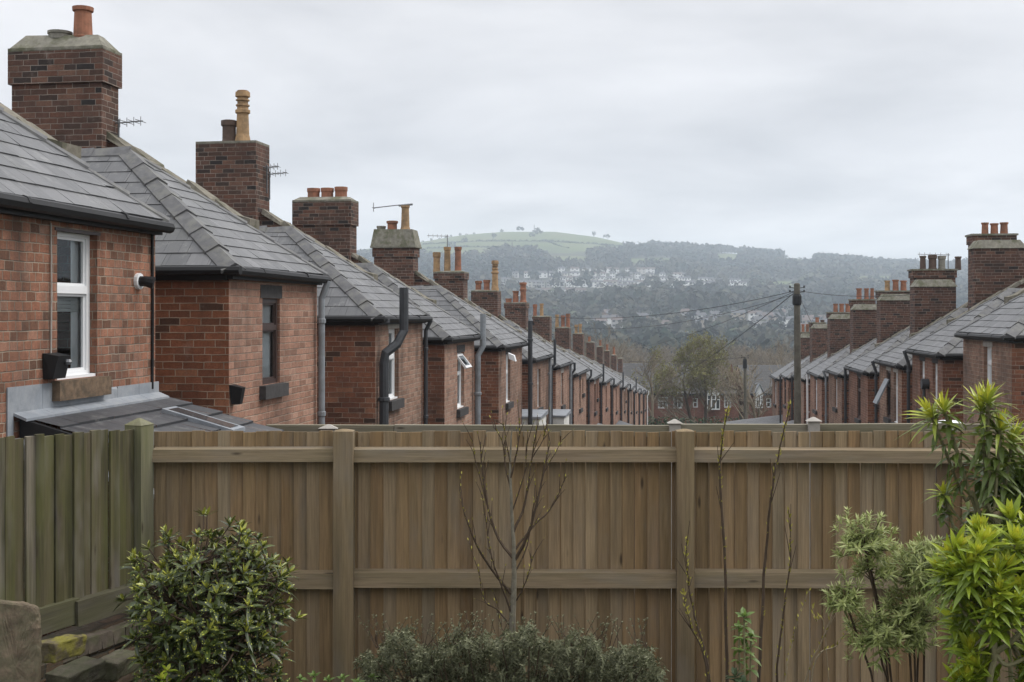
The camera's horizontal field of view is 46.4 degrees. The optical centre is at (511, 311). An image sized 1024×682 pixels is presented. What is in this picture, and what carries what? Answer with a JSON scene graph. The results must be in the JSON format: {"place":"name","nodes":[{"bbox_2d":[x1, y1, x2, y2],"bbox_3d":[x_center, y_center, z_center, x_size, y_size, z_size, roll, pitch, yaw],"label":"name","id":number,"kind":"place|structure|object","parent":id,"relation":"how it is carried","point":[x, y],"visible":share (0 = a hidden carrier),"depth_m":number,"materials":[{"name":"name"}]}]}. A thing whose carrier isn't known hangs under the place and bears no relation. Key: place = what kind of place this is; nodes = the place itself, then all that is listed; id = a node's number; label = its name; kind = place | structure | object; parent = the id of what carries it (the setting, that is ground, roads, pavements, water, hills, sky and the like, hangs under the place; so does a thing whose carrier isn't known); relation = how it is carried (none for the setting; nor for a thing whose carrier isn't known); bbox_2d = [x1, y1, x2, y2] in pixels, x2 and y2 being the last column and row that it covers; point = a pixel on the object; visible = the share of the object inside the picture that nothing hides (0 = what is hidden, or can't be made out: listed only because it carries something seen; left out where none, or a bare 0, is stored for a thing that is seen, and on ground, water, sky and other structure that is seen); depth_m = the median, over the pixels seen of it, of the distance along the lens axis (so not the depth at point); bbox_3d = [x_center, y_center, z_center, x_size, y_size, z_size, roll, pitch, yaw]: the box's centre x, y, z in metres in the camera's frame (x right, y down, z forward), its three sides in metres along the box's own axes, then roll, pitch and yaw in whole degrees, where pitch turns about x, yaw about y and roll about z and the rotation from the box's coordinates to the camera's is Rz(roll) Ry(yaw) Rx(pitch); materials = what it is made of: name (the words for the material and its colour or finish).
{"place":"outdoors","nodes":[
{"label":"outdoors","id":0,"kind":"place"},
{"bbox_2d":[0,0,1023,260],"label":"sky","id":1,"kind":"structure","parent":0,"point":[892,129],"materials":[{"name":"grey"}]},
{"bbox_2d":[359,232,891,347],"bbox_3d":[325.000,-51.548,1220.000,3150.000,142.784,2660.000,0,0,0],"label":"ground","id":2,"kind":"structure","parent":0,"point":[575,250],"depth_m":1536.56,"materials":[{"name":"plant"}]},
{"bbox_2d":[0,600,41,681],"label":"stone slab","id":3,"kind":"structure","parent":2,"relation":"on","point":[20,642],"depth_m":5.77,"materials":[{"name":"stone"}]},
{"bbox_2d":[41,612,159,681],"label":"rubble wall","id":4,"kind":"structure","parent":2,"relation":"on","point":[104,637],"depth_m":7.13,"materials":[{"name":"stone"}]},
{"bbox_2d":[41,634,86,663],"bbox_3d":[-2.321,1.735,6.155,0.133,0.109,0.252,-1,-3,17],"label":"stone","id":5,"kind":"object","parent":4,"relation":"on","point":[56,649],"visible":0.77,"depth_m":6.10,"materials":[{"name":"stone"}]},
{"bbox_2d":[45,656,105,681],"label":"stone","id":6,"kind":"object","parent":4,"relation":"on","point":[85,669],"visible":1,"depth_m":5.97,"materials":[{"name":"stone"}]},
{"bbox_2d":[0,418,153,673],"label":"weathered fence","id":7,"kind":"object","parent":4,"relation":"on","point":[57,550],"visible":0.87,"depth_m":6.95,"materials":[{"name":"wood"}]},
{"bbox_2d":[100,649,141,680],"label":"stone","id":8,"kind":"object","parent":4,"relation":"on","point":[118,662],"visible":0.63,"depth_m":6.38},
{"bbox_2d":[0,102,283,636],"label":"terraced house","id":9,"kind":"structure","parent":2,"relation":"on","point":[77,293],"depth_m":9.45,"materials":[{"name":"brick"}]},
{"bbox_2d":[51,231,111,400],"bbox_3d":[-3.374,0.022,9.385,0.222,1.292,1.043,0,0,9],"label":"window","id":10,"kind":"structure","parent":9,"relation":"in","point":[76,293],"depth_m":9.45,"materials":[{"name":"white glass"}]},
{"bbox_2d":[154,664,177,681],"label":"bright sprig","id":11,"kind":"object","parent":2,"relation":"on","point":[161,676],"visible":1,"depth_m":5.59,"materials":[{"name":"green plant"}]},
{"bbox_2d":[8,5,330,430],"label":"terraced house","id":12,"kind":"structure","parent":2,"relation":"on","point":[236,320],"depth_m":13.54,"materials":[{"name":"red brick"}]},
{"bbox_2d":[259,285,288,399],"bbox_3d":[-2.669,0.336,13.567,0.187,1.253,1.172,0,0,9],"label":"window","id":13,"kind":"structure","parent":12,"relation":"in","point":[269,306],"depth_m":13.45,"materials":[{"name":"black glass"}]},
{"bbox_2d":[113,506,306,681],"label":"laurel bush","id":14,"kind":"object","parent":2,"relation":"on","point":[205,624],"visible":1,"depth_m":5.81,"materials":[{"name":"green plant"}]},
{"bbox_2d":[196,90,432,424],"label":"terraced house","id":15,"kind":"structure","parent":2,"relation":"on","point":[374,349],"depth_m":18.83,"materials":[{"name":"brown brick"}]},
{"bbox_2d":[388,324,404,410],"bbox_3d":[-1.849,0.821,18.665,0.222,1.394,1.027,0,0,9],"label":"window","id":16,"kind":"structure","parent":15,"relation":"in","point":[395,404],"depth_m":18.76,"materials":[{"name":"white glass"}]},
{"bbox_2d":[296,670,377,681],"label":"leafy plant","id":17,"kind":"object","parent":2,"relation":"on","point":[314,675],"visible":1,"depth_m":6.43,"materials":[{"name":"green plant"}]},
{"bbox_2d":[290,186,485,424],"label":"terraced house","id":18,"kind":"structure","parent":2,"relation":"on","point":[326,218],"depth_m":24.23,"materials":[{"name":"brick"}]},
{"bbox_2d":[456,344,471,416],"bbox_3d":[-0.980,1.361,23.556,0.289,1.395,0.839,0,0,9],"label":"window","id":19,"kind":"structure","parent":18,"relation":"in","point":[463,411],"depth_m":23.69,"materials":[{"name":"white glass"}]},
{"bbox_2d":[370,203,533,424],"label":"terraced house","id":20,"kind":"structure","parent":2,"relation":"on","point":[395,252],"depth_m":29.93,"materials":[{"name":"brown brick"}]},
{"bbox_2d":[505,349,513,409],"bbox_3d":[-0.113,1.637,29.138,0.190,1.474,0.810,0,0,9],"label":"window","id":21,"kind":"structure","parent":20,"relation":"in","point":[509,405],"depth_m":29.39,"materials":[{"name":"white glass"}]},
{"bbox_2d":[425,245,498,248],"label":"hedge","id":22,"kind":"object","parent":2,"relation":"on","point":[458,246],"visible":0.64,"depth_m":1533.16,"materials":[{"name":"green plant"}]},
{"bbox_2d":[427,234,555,424],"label":"terraced house","id":23,"kind":"structure","parent":2,"relation":"on","point":[455,282],"depth_m":36.04,"materials":[{"name":"brown brick"}]},
{"bbox_2d":[353,611,668,681],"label":"shrub","id":24,"kind":"object","parent":2,"relation":"on","point":[469,651],"visible":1,"depth_m":6.48,"materials":[{"name":"green plant"}]},
{"bbox_2d":[459,400,572,677],"bbox_3d":[0.029,1.726,7.047,0.679,2.420,0.316,0,0,0],"label":"sapling","id":25,"kind":"object","parent":2,"relation":"on","point":[513,555],"visible":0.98,"depth_m":7.04,"materials":[{"name":"brown plant"}]},
{"bbox_2d":[422,239,621,245],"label":"hedge","id":26,"kind":"object","parent":2,"relation":"on","point":[526,240],"visible":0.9,"depth_m":1562.59,"materials":[{"name":"green plant"}]},
{"bbox_2d":[471,260,575,423],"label":"terraced house","id":27,"kind":"structure","parent":2,"relation":"on","point":[487,299],"depth_m":41.45,"materials":[{"name":"brick"}]},
{"bbox_2d":[538,270,547,277],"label":"hillside house","id":28,"kind":"structure","parent":2,"relation":"on","point":[544,274],"depth_m":1109.89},
{"bbox_2d":[504,282,591,424],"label":"terraced house","id":29,"kind":"structure","parent":2,"relation":"on","point":[516,311],"depth_m":47.58,"materials":[{"name":"brick"}]},
{"bbox_2d":[532,304,603,424],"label":"terraced house","id":30,"kind":"structure","parent":2,"relation":"on","point":[542,326],"depth_m":53.11,"materials":[{"name":"red brick"}]},
{"bbox_2d":[552,314,595,357],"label":"bare tree","id":31,"kind":"object","parent":2,"relation":"on","point":[572,337],"visible":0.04,"depth_m":134.02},
{"bbox_2d":[552,314,614,424],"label":"terraced house","id":32,"kind":"structure","parent":2,"relation":"on","point":[563,336],"depth_m":59.27,"materials":[{"name":"red brick"}]},
{"bbox_2d":[152,429,1023,681],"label":"garden fence","id":33,"kind":"object","parent":2,"relation":"on","point":[354,525],"visible":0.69,"depth_m":7.65,"materials":[{"name":"wood"}]},
{"bbox_2d":[571,324,631,424],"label":"terraced house","id":34,"kind":"structure","parent":2,"relation":"on","point":[578,343],"depth_m":65.20,"materials":[{"name":"red brick"}]},
{"bbox_2d":[584,337,630,422],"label":"terraced house","id":35,"kind":"structure","parent":2,"relation":"on","point":[590,349],"depth_m":71.29,"materials":[{"name":"brown brick"}]},
{"bbox_2d":[602,313,615,323],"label":"hillside house","id":36,"kind":"structure","parent":2,"relation":"on","point":[609,317],"depth_m":632.75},
{"bbox_2d":[584,323,640,365],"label":"bare tree","id":37,"kind":"object","parent":2,"relation":"on","point":[613,344],"visible":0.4,"depth_m":150.43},
{"bbox_2d":[595,340,636,424],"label":"terraced house","id":38,"kind":"structure","parent":2,"relation":"on","point":[599,360],"depth_m":76.94,"materials":[{"name":"brown brick"}]},
{"bbox_2d":[611,315,622,327],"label":"hillside house","id":39,"kind":"structure","parent":2,"relation":"on","point":[614,320],"depth_m":622.68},
{"bbox_2d":[604,338,639,362],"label":"bare tree","id":40,"kind":"object","parent":2,"relation":"on","point":[624,351],"visible":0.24,"depth_m":200.60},
{"bbox_2d":[604,344,641,424],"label":"terraced house","id":41,"kind":"structure","parent":2,"relation":"on","point":[606,357],"depth_m":82.64,"materials":[{"name":"brick"}]},
{"bbox_2d":[611,347,645,424],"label":"terraced house","id":42,"kind":"structure","parent":2,"relation":"on","point":[614,365],"depth_m":88.58,"materials":[{"name":"brick"}]},
{"bbox_2d":[610,358,648,424],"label":"terraced house","id":43,"kind":"structure","parent":2,"relation":"on","point":[620,365],"depth_m":93.66,"materials":[{"name":"red brick"}]},
{"bbox_2d":[615,342,645,362],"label":"bare tree","id":44,"kind":"object","parent":2,"relation":"on","point":[636,354],"visible":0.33,"depth_m":221.61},
{"bbox_2d":[618,340,652,362],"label":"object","id":45,"kind":"object","parent":2,"relation":"on","point":[637,351],"visible":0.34,"depth_m":327.61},
{"bbox_2d":[636,267,645,273],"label":"hillside house","id":46,"kind":"structure","parent":2,"relation":"on","point":[641,270],"depth_m":1187.68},
{"bbox_2d":[266,417,1023,681],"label":"neighbour fence","id":47,"kind":"object","parent":2,"relation":"on","point":[813,424],"visible":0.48,"depth_m":10.92,"materials":[{"name":"brown wood"}]},
{"bbox_2d":[617,363,687,424],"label":"brick house","id":48,"kind":"structure","parent":2,"relation":"on","point":[628,370],"depth_m":116.74,"materials":[{"name":"brown brick"}]},
{"bbox_2d":[634,353,685,424],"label":"bare tree","id":49,"kind":"object","parent":2,"relation":"on","point":[651,411],"visible":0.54,"depth_m":103.55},
{"bbox_2d":[357,226,967,364],"bbox_3d":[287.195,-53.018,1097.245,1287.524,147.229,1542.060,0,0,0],"label":"hillside woodland","id":50,"kind":"object","parent":2,"relation":"on","point":[823,273],"visible":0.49,"depth_m":937.98,"materials":[{"name":"plant"}]},
{"bbox_2d":[644,340,685,362],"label":"bare tree","id":51,"kind":"object","parent":2,"relation":"on","point":[664,351],"visible":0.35,"depth_m":205.46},
{"bbox_2d":[654,337,686,362],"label":"bare tree","id":52,"kind":"object","parent":2,"relation":"on","point":[670,352],"visible":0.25,"depth_m":264.52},
{"bbox_2d":[631,330,752,423],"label":"spring tree","id":53,"kind":"object","parent":2,"relation":"on","point":[698,375],"visible":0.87,"depth_m":107.78,"materials":[{"name":"green plant"}]},
{"bbox_2d":[677,576,708,681],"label":"young shoot","id":54,"kind":"object","parent":2,"relation":"on","point":[690,625],"visible":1,"depth_m":6.20,"materials":[{"name":"brown plant"}]},
{"bbox_2d":[646,416,742,424],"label":"hedge","id":55,"kind":"object","parent":2,"relation":"on","point":[665,421],"visible":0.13,"depth_m":100.98,"materials":[{"name":"green plant"}]},
{"bbox_2d":[694,311,706,318],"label":"hillside house","id":56,"kind":"structure","parent":2,"relation":"on","point":[700,313],"depth_m":638.46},
{"bbox_2d":[681,362,739,423],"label":"brick house","id":57,"kind":"structure","parent":2,"relation":"on","point":[718,409],"depth_m":116.00,"materials":[{"name":"brown brick"}]},
{"bbox_2d":[707,384,722,409],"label":"bay window","id":58,"kind":"structure","parent":57,"relation":"in","point":[717,405],"depth_m":115.44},
{"bbox_2d":[716,405,733,681],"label":"young shoot","id":59,"kind":"object","parent":2,"relation":"on","point":[726,658],"visible":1,"depth_m":6.41,"materials":[{"name":"brown plant"}]},
{"bbox_2d":[720,345,750,376],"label":"bare tree","id":60,"kind":"object","parent":2,"relation":"on","point":[734,358],"visible":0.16,"depth_m":220.22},
{"bbox_2d":[717,339,756,369],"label":"bare tree","id":61,"kind":"object","parent":2,"relation":"on","point":[736,351],"visible":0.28,"depth_m":266.49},
{"bbox_2d":[724,667,751,681],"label":"ground plant","id":62,"kind":"object","parent":2,"relation":"on","point":[741,678],"visible":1,"depth_m":5.99,"materials":[{"name":"green plant"}]},
{"bbox_2d":[730,308,745,319],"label":"hillside house","id":63,"kind":"structure","parent":2,"relation":"on","point":[735,313],"depth_m":657.50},
{"bbox_2d":[708,349,778,420],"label":"bare tree","id":64,"kind":"object","parent":2,"relation":"on","point":[751,402],"visible":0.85,"depth_m":98.42,"materials":[{"name":"plant"}]},
{"bbox_2d":[741,355,748,418],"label":"telegraph pole","id":65,"kind":"object","parent":2,"relation":"on","point":[745,385],"visible":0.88,"depth_m":83.92,"materials":[{"name":"brown wood"}]},
{"bbox_2d":[729,607,762,680],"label":"seedling","id":66,"kind":"object","parent":2,"relation":"on","point":[750,634],"visible":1,"depth_m":6.19,"materials":[{"name":"green plant"}]},
{"bbox_2d":[723,415,782,423],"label":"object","id":67,"kind":"structure","parent":2,"relation":"on","point":[775,419],"depth_m":62.60,"materials":[{"name":"grey"}]},
{"bbox_2d":[736,347,770,364],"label":"bare tree","id":68,"kind":"object","parent":2,"relation":"on","point":[748,362],"visible":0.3,"depth_m":178.65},
{"bbox_2d":[746,309,761,320],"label":"hillside house","id":69,"kind":"structure","parent":2,"relation":"on","point":[750,314],"depth_m":655.96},
{"bbox_2d":[731,342,776,364],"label":"bare tree","id":70,"kind":"object","parent":2,"relation":"on","point":[752,353],"visible":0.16,"depth_m":268.64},
{"bbox_2d":[736,365,781,419],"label":"brick house","id":71,"kind":"structure","parent":2,"relation":"on","point":[762,386],"depth_m":117.42,"materials":[{"name":"brown brick"}]},
{"bbox_2d":[753,382,765,407],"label":"bay window","id":72,"kind":"structure","parent":71,"relation":"in","point":[759,389],"depth_m":115.44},
{"bbox_2d":[751,315,768,327],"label":"hillside house","id":73,"kind":"structure","parent":2,"relation":"on","point":[755,319],"depth_m":613.83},
{"bbox_2d":[738,334,790,364],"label":"bare tree","id":74,"kind":"object","parent":2,"relation":"on","point":[753,354],"visible":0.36,"depth_m":219.05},
{"bbox_2d":[741,341,790,364],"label":"bare tree","id":75,"kind":"object","parent":2,"relation":"on","point":[771,354],"visible":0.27,"depth_m":217.10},
{"bbox_2d":[757,388,790,681],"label":"young shoot","id":76,"kind":"object","parent":2,"relation":"on","point":[765,567],"visible":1,"depth_m":6.49,"materials":[{"name":"brown plant"}]},
{"bbox_2d":[765,337,793,365],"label":"bare tree","id":77,"kind":"object","parent":2,"relation":"on","point":[780,351],"visible":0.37,"depth_m":140.60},
{"bbox_2d":[769,360,793,415],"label":"terraced house","id":78,"kind":"structure","parent":2,"relation":"on","point":[774,376],"depth_m":65.33,"materials":[{"name":"brown brick"}]},
{"bbox_2d":[775,506,795,681],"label":"young shoot","id":79,"kind":"object","parent":2,"relation":"on","point":[783,609],"visible":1,"depth_m":6.61,"materials":[{"name":"brown plant"}]},
{"bbox_2d":[778,315,793,326],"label":"hillside house","id":80,"kind":"structure","parent":2,"relation":"on","point":[788,318],"depth_m":617.10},
{"bbox_2d":[779,324,809,422],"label":"terraced house","id":81,"kind":"structure","parent":2,"relation":"on","point":[805,356],"depth_m":60.82,"materials":[{"name":"red brick"}]},
{"bbox_2d":[789,283,804,423],"bbox_3d":[9.304,3.168,39.000,0.449,8.174,0.293,0,0,-30],"label":"telegraph pole","id":82,"kind":"object","parent":2,"relation":"on","point":[796,299],"visible":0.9,"depth_m":38.91,"materials":[{"name":"brown wood"}]},
{"bbox_2d":[556,291,793,318],"bbox_3d":[5.545,-0.189,45.500,0.018,0.994,15.021,0,0,-30],"label":"overhead cable","id":83,"kind":"object","parent":82,"relation":"attached to","point":[684,311],"visible":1,"depth_m":43.79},
{"bbox_2d":[573,295,790,328],"bbox_3d":[6.144,0.118,48.500,0.015,1.406,20.025,0,0,-18],"label":"overhead cable","id":84,"kind":"object","parent":82,"relation":"attached to","point":[685,321],"visible":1,"depth_m":46.20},
{"bbox_2d":[626,292,792,348],"bbox_3d":[9.023,1.107,65.500,0.018,3.587,53.004,0,0,-1],"label":"overhead cable","id":85,"kind":"object","parent":82,"relation":"attached to","point":[717,324],"visible":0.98,"depth_m":52.23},
{"bbox_2d":[646,293,793,389],"bbox_3d":[9.868,2.717,65.999,0.025,6.814,54.015,0,0,1],"label":"overhead cable","id":86,"kind":"object","parent":82,"relation":"attached to","point":[734,339],"visible":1,"depth_m":50.52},
{"bbox_2d":[798,290,914,296],"bbox_3d":[10.166,-0.552,35.750,0.014,0.264,6.725,0,0,-15],"label":"overhead cable","id":87,"kind":"object","parent":82,"relation":"attached to","point":[859,296],"visible":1,"depth_m":35.05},
{"bbox_2d":[784,588,810,681],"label":"young shoot","id":88,"kind":"object","parent":2,"relation":"on","point":[787,659],"visible":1,"depth_m":6.50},
{"bbox_2d":[778,317,826,423],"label":"terraced house","id":89,"kind":"structure","parent":2,"relation":"on","point":[818,350],"depth_m":56.15,"materials":[{"name":"brick"}]},
{"bbox_2d":[802,316,812,322],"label":"hillside house","id":90,"kind":"structure","parent":2,"relation":"on","point":[806,319],"depth_m":616.84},
{"bbox_2d":[811,603,828,681],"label":"young shoot","id":91,"kind":"object","parent":2,"relation":"on","point":[814,617],"visible":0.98,"depth_m":6.61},
{"bbox_2d":[804,600,836,681],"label":"young shoot","id":92,"kind":"object","parent":2,"relation":"on","point":[828,625],"visible":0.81,"depth_m":6.39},
{"bbox_2d":[806,304,849,423],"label":"terraced house","id":93,"kind":"structure","parent":2,"relation":"on","point":[838,336],"depth_m":49.71,"materials":[{"name":"red brick"}]},
{"bbox_2d":[812,377,816,414],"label":"window","id":94,"kind":"structure","parent":93,"relation":"in","point":[814,411],"depth_m":48.31,"materials":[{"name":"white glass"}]},
{"bbox_2d":[811,625,850,681],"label":"young shoot","id":95,"kind":"object","parent":2,"relation":"on","point":[827,648],"visible":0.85,"depth_m":6.30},
{"bbox_2d":[822,288,876,423],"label":"terraced house","id":96,"kind":"structure","parent":2,"relation":"on","point":[863,326],"depth_m":44.14,"materials":[{"name":"brown brick"}]},
{"bbox_2d":[832,376,836,411],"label":"window","id":97,"kind":"structure","parent":96,"relation":"in","point":[834,409],"depth_m":42.60,"materials":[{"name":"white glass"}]},
{"bbox_2d":[843,280,909,422],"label":"terraced house","id":98,"kind":"structure","parent":2,"relation":"on","point":[893,320],"depth_m":38.75,"materials":[{"name":"red brick"}]},
{"bbox_2d":[854,373,860,422],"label":"window","id":99,"kind":"structure","parent":98,"relation":"in","point":[856,420],"depth_m":37.45,"materials":[{"name":"grey glass"}]},
{"bbox_2d":[818,506,949,681],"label":"silver shrub","id":100,"kind":"object","parent":2,"relation":"on","point":[909,622],"visible":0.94,"depth_m":5.91,"materials":[{"name":"green plant"}]},
{"bbox_2d":[871,252,967,422],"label":"terraced house","id":101,"kind":"structure","parent":2,"relation":"on","point":[932,300],"depth_m":33.67,"materials":[{"name":"brown brick"}]},
{"bbox_2d":[883,366,890,422],"bbox_3d":[10.207,2.268,32.310,0.187,1.515,0.741,0,0,7],"label":"window","id":102,"kind":"structure","parent":101,"relation":"in","point":[885,419],"depth_m":32.51,"materials":[{"name":"grey glass"}]},
{"bbox_2d":[890,368,897,422],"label":"window","id":103,"kind":"structure","parent":101,"relation":"in","point":[894,370],"depth_m":31.50,"materials":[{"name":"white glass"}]},
{"bbox_2d":[895,380,1023,681],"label":"spurge plant","id":104,"kind":"object","parent":2,"relation":"on","point":[1008,472],"visible":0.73,"depth_m":5.57,"materials":[{"name":"green plant"}]},
{"bbox_2d":[902,222,1023,422],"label":"terraced house","id":105,"kind":"structure","parent":2,"relation":"on","point":[995,267],"depth_m":28.88,"materials":[{"name":"red brick"}]},
{"bbox_2d":[916,356,924,414],"bbox_3d":[9.674,1.758,28.064,0.222,1.376,0.698,0,0,7],"label":"window","id":106,"kind":"structure","parent":105,"relation":"in","point":[920,358],"depth_m":28.23,"materials":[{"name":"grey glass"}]},
{"bbox_2d":[932,359,937,418],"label":"window","id":107,"kind":"structure","parent":105,"relation":"in","point":[933,360],"depth_m":26.91,"materials":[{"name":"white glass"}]},
{"bbox_2d":[920,493,1023,681],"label":"lime bush","id":108,"kind":"object","parent":2,"relation":"on","point":[979,575],"visible":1,"depth_m":5.19,"materials":[{"name":"green plant"}]},
{"bbox_2d":[954,288,1023,423],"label":"terraced house","id":109,"kind":"structure","parent":2,"relation":"on","point":[993,346],"depth_m":22.04,"materials":[{"name":"brown brick"}]},
{"bbox_2d":[983,341,992,405],"bbox_3d":[8.940,1.162,22.359,0.222,1.183,0.718,0,0,7],"label":"window","id":110,"kind":"structure","parent":109,"relation":"in","point":[987,344],"depth_m":22.53,"materials":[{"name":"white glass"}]},
{"bbox_2d":[676,521,710,681],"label":"young shoot","id":111,"kind":"object","parent":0,"point":[686,554],"visible":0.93,"depth_m":6.32,"materials":[{"name":"brown plant"}]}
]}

